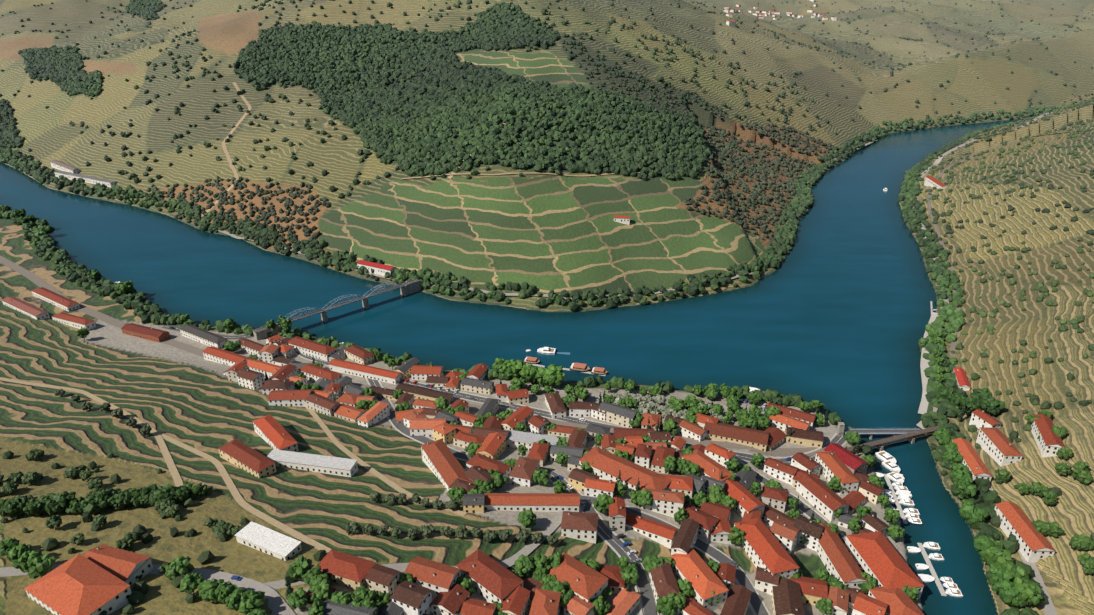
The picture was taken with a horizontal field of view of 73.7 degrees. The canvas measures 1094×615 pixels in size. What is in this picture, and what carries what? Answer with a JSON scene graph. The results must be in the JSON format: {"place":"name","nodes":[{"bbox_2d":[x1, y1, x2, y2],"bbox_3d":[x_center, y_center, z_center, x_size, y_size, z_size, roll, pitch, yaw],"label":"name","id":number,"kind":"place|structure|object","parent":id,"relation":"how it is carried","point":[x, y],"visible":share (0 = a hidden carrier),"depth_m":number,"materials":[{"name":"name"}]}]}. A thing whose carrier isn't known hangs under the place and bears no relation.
{"place":"outdoors","nodes":[
{"label":"outdoors","id":0,"kind":"place"},
{"bbox_2d":[0,377,182,506],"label":"track","id":1,"kind":"structure","parent":0,"point":[174,472],"depth_m":603.24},
{"bbox_2d":[0,563,295,614],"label":"road","id":2,"kind":"structure","parent":0,"point":[277,604],"depth_m":410.04,"materials":[{"name":"grey asphalt"}]},
{"bbox_2d":[162,325,253,338],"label":"road","id":3,"kind":"structure","parent":0,"point":[225,336],"depth_m":821.46,"materials":[{"name":"grey asphalt"}]},
{"bbox_2d":[159,432,330,553],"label":"track","id":4,"kind":"structure","parent":0,"point":[234,491],"depth_m":499.19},
{"bbox_2d":[306,407,466,515],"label":"track","id":5,"kind":"structure","parent":0,"point":[339,445],"depth_m":563.17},
{"bbox_2d":[263,511,562,588],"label":"road","id":6,"kind":"structure","parent":0,"point":[546,531],"depth_m":460.14,"materials":[{"name":"grey asphalt"}]},
{"bbox_2d":[365,378,642,614],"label":"sidewalk","id":7,"kind":"structure","parent":0,"point":[604,540],"depth_m":507.67,"materials":[{"name":"grey concrete"}]},
{"bbox_2d":[0,119,1022,614],"bbox_3d":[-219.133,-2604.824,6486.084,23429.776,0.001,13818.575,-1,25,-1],"label":"river water","id":8,"kind":"structure","parent":0,"point":[832,313],"depth_m":881.86,"materials":[{"name":"blue liquid"}]},
{"bbox_2d":[555,352,569,354],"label":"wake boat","id":9,"kind":"object","parent":8,"relation":"on","point":[567,353],"visible":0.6,"depth_m":792.77,"materials":[{"name":"blue liquid"}]},
{"bbox_2d":[378,380,658,614],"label":"road pavement","id":10,"kind":"structure","parent":0,"point":[591,504],"depth_m":507.72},
{"bbox_2d":[0,0,1093,614],"bbox_3d":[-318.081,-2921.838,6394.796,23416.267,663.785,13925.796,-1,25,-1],"label":"hilly terrain","id":11,"kind":"structure","parent":0,"point":[546,232],"depth_m":1045.90,"materials":[{"name":"green plant"}]},
{"bbox_2d":[202,82,251,215],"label":"track","id":12,"kind":"structure","parent":11,"relation":"on","point":[231,132],"depth_m":1344.92,"materials":[{"name":"beige soil"}]},
{"bbox_2d":[253,279,420,340],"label":"arch bridge","id":13,"kind":"structure","parent":11,"relation":"on","point":[410,287],"depth_m":877.09,"materials":[{"name":"silver metal"}]},
{"bbox_2d":[0,255,825,455],"bbox_3d":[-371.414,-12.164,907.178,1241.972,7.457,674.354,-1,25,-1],"label":"railway bed","id":14,"kind":"object","parent":11,"relation":"on","point":[35,279],"visible":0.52,"depth_m":773.15,"materials":[{"name":"grey gravel"}]},
{"bbox_2d":[448,121,508,178],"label":"track","id":15,"kind":"structure","parent":11,"relation":"on","point":[450,176],"depth_m":1106.76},
{"bbox_2d":[367,378,656,614],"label":"town road","id":16,"kind":"structure","parent":11,"relation":"on","point":[609,536],"depth_m":496.88,"materials":[{"name":"grey asphalt"}]},
{"bbox_2d":[1,0,1065,614],"bbox_3d":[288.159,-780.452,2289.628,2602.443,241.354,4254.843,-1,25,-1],"label":"town buildings","id":17,"kind":"structure","parent":11,"relation":"on","point":[97,580],"depth_m":538.52,"materials":[{"name":"tile"}]},
{"bbox_2d":[113,188,962,596],"bbox_3d":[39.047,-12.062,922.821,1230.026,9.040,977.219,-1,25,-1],"label":"boats","id":18,"kind":"object","parent":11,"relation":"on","point":[913,514],"visible":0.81,"depth_m":574.26,"materials":[{"name":"fiberglass"},{"name":"wood"},{"name":"glass"}]},
{"bbox_2d":[402,172,684,178],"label":"track","id":19,"kind":"structure","parent":11,"relation":"on","point":[518,173],"depth_m":1106.87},
{"bbox_2d":[0,0,1093,614],"bbox_3d":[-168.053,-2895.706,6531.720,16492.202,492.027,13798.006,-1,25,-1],"label":"vegetation","id":20,"kind":"object","parent":11,"relation":"on","point":[376,112],"visible":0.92,"depth_m":1250.89,"materials":[{"name":"green plant"}]},
{"bbox_2d":[0,205,1093,614],"bbox_3d":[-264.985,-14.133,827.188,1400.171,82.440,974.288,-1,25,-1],"label":"trees","id":21,"kind":"object","parent":11,"relation":"on","point":[1010,583],"depth_m":505.92,"materials":[{"name":"green plant"}]},
{"bbox_2d":[281,336,845,464],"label":"town road","id":22,"kind":"structure","parent":11,"relation":"on","point":[838,440],"depth_m":675.09,"materials":[{"name":"grey asphalt"}]},
{"bbox_2d":[284,337,842,457],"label":"road marking","id":23,"kind":"object","parent":22,"relation":"on","point":[539,412],"visible":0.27,"depth_m":688.52,"materials":[{"name":"white paint"}]},
{"bbox_2d":[580,495,767,614],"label":"town road","id":24,"kind":"structure","parent":11,"relation":"on","point":[755,600],"depth_m":494.97,"materials":[{"name":"grey asphalt"}]},
{"bbox_2d":[738,461,862,571],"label":"town road","id":25,"kind":"structure","parent":11,"relation":"on","point":[806,509],"depth_m":555.56,"materials":[{"name":"grey asphalt"}]},
{"bbox_2d":[836,422,920,439],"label":"road bridge","id":26,"kind":"structure","parent":11,"relation":"on","point":[840,430],"depth_m":646.55,"materials":[{"name":"grey concrete"}]},
{"bbox_2d":[857,489,899,554],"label":"town road","id":27,"kind":"structure","parent":11,"relation":"on","point":[888,537],"depth_m":540.78,"materials":[{"name":"grey asphalt"}]},
{"bbox_2d":[847,425,939,452],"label":"bridge","id":28,"kind":"structure","parent":11,"relation":"on","point":[898,437],"depth_m":637.08,"materials":[{"name":"grey metal"}]},
{"bbox_2d":[927,129,1093,419],"bbox_3d":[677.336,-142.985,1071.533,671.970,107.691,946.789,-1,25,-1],"label":"dirt road","id":29,"kind":"structure","parent":11,"relation":"on","point":[953,345],"depth_m":1143.69,"materials":[{"name":"beige soil"}]},
{"bbox_2d":[218,140,877,298],"bbox_3d":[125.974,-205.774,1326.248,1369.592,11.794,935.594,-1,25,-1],"label":"road","id":30,"kind":"structure","parent":0,"point":[469,288],"depth_m":963.83,"materials":[{"name":"grey asphalt"}]},
{"bbox_2d":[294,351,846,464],"bbox_3d":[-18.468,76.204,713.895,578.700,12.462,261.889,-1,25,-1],"label":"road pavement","id":31,"kind":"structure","parent":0,"point":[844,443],"depth_m":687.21,"materials":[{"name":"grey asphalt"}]},
{"bbox_2d":[404,379,836,458],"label":"road pavement","id":32,"kind":"structure","parent":0,"point":[830,440],"depth_m":656.27,"materials":[{"name":"grey asphalt"}]},
{"bbox_2d":[580,501,756,614],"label":"road pavement","id":33,"kind":"structure","parent":0,"point":[737,583],"depth_m":492.70,"materials":[{"name":"grey concrete"}]},
{"bbox_2d":[498,380,844,433],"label":"quay road","id":34,"kind":"structure","parent":0,"point":[725,407],"depth_m":702.54,"materials":[{"name":"grey asphalt"}]},
{"bbox_2d":[582,495,770,614],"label":"road pavement","id":35,"kind":"structure","parent":0,"point":[763,603],"depth_m":504.15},
{"bbox_2d":[756,479,809,518],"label":"road pavement","id":36,"kind":"structure","parent":0,"point":[800,510],"depth_m":552.15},
{"bbox_2d":[739,461,845,536],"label":"road pavement","id":37,"kind":"structure","parent":0,"point":[825,519],"depth_m":560.57,"materials":[{"name":"grey concrete"}]},
{"bbox_2d":[918,312,937,413],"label":"gravel bank","id":38,"kind":"structure","parent":0,"point":[923,406],"depth_m":744.57,"materials":[{"name":"beige gravel"}]},
{"bbox_2d":[912,112,1052,428],"bbox_3d":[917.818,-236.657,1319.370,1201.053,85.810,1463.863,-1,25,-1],"label":"road","id":39,"kind":"structure","parent":0,"point":[936,162],"depth_m":1523.08,"materials":[{"name":"grey asphalt"}]},
{"bbox_2d":[169,113,1048,580],"bbox_3d":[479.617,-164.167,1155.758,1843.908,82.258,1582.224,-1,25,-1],"label":"cars","id":40,"kind":"object","parent":39,"relation":"on","point":[235,577],"visible":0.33,"depth_m":538.96,"materials":[{"name":"white paint"}]},
{"bbox_2d":[989,485,1057,614],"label":"road","id":41,"kind":"structure","parent":0,"point":[1048,607],"depth_m":487.38,"materials":[{"name":"grey asphalt"}]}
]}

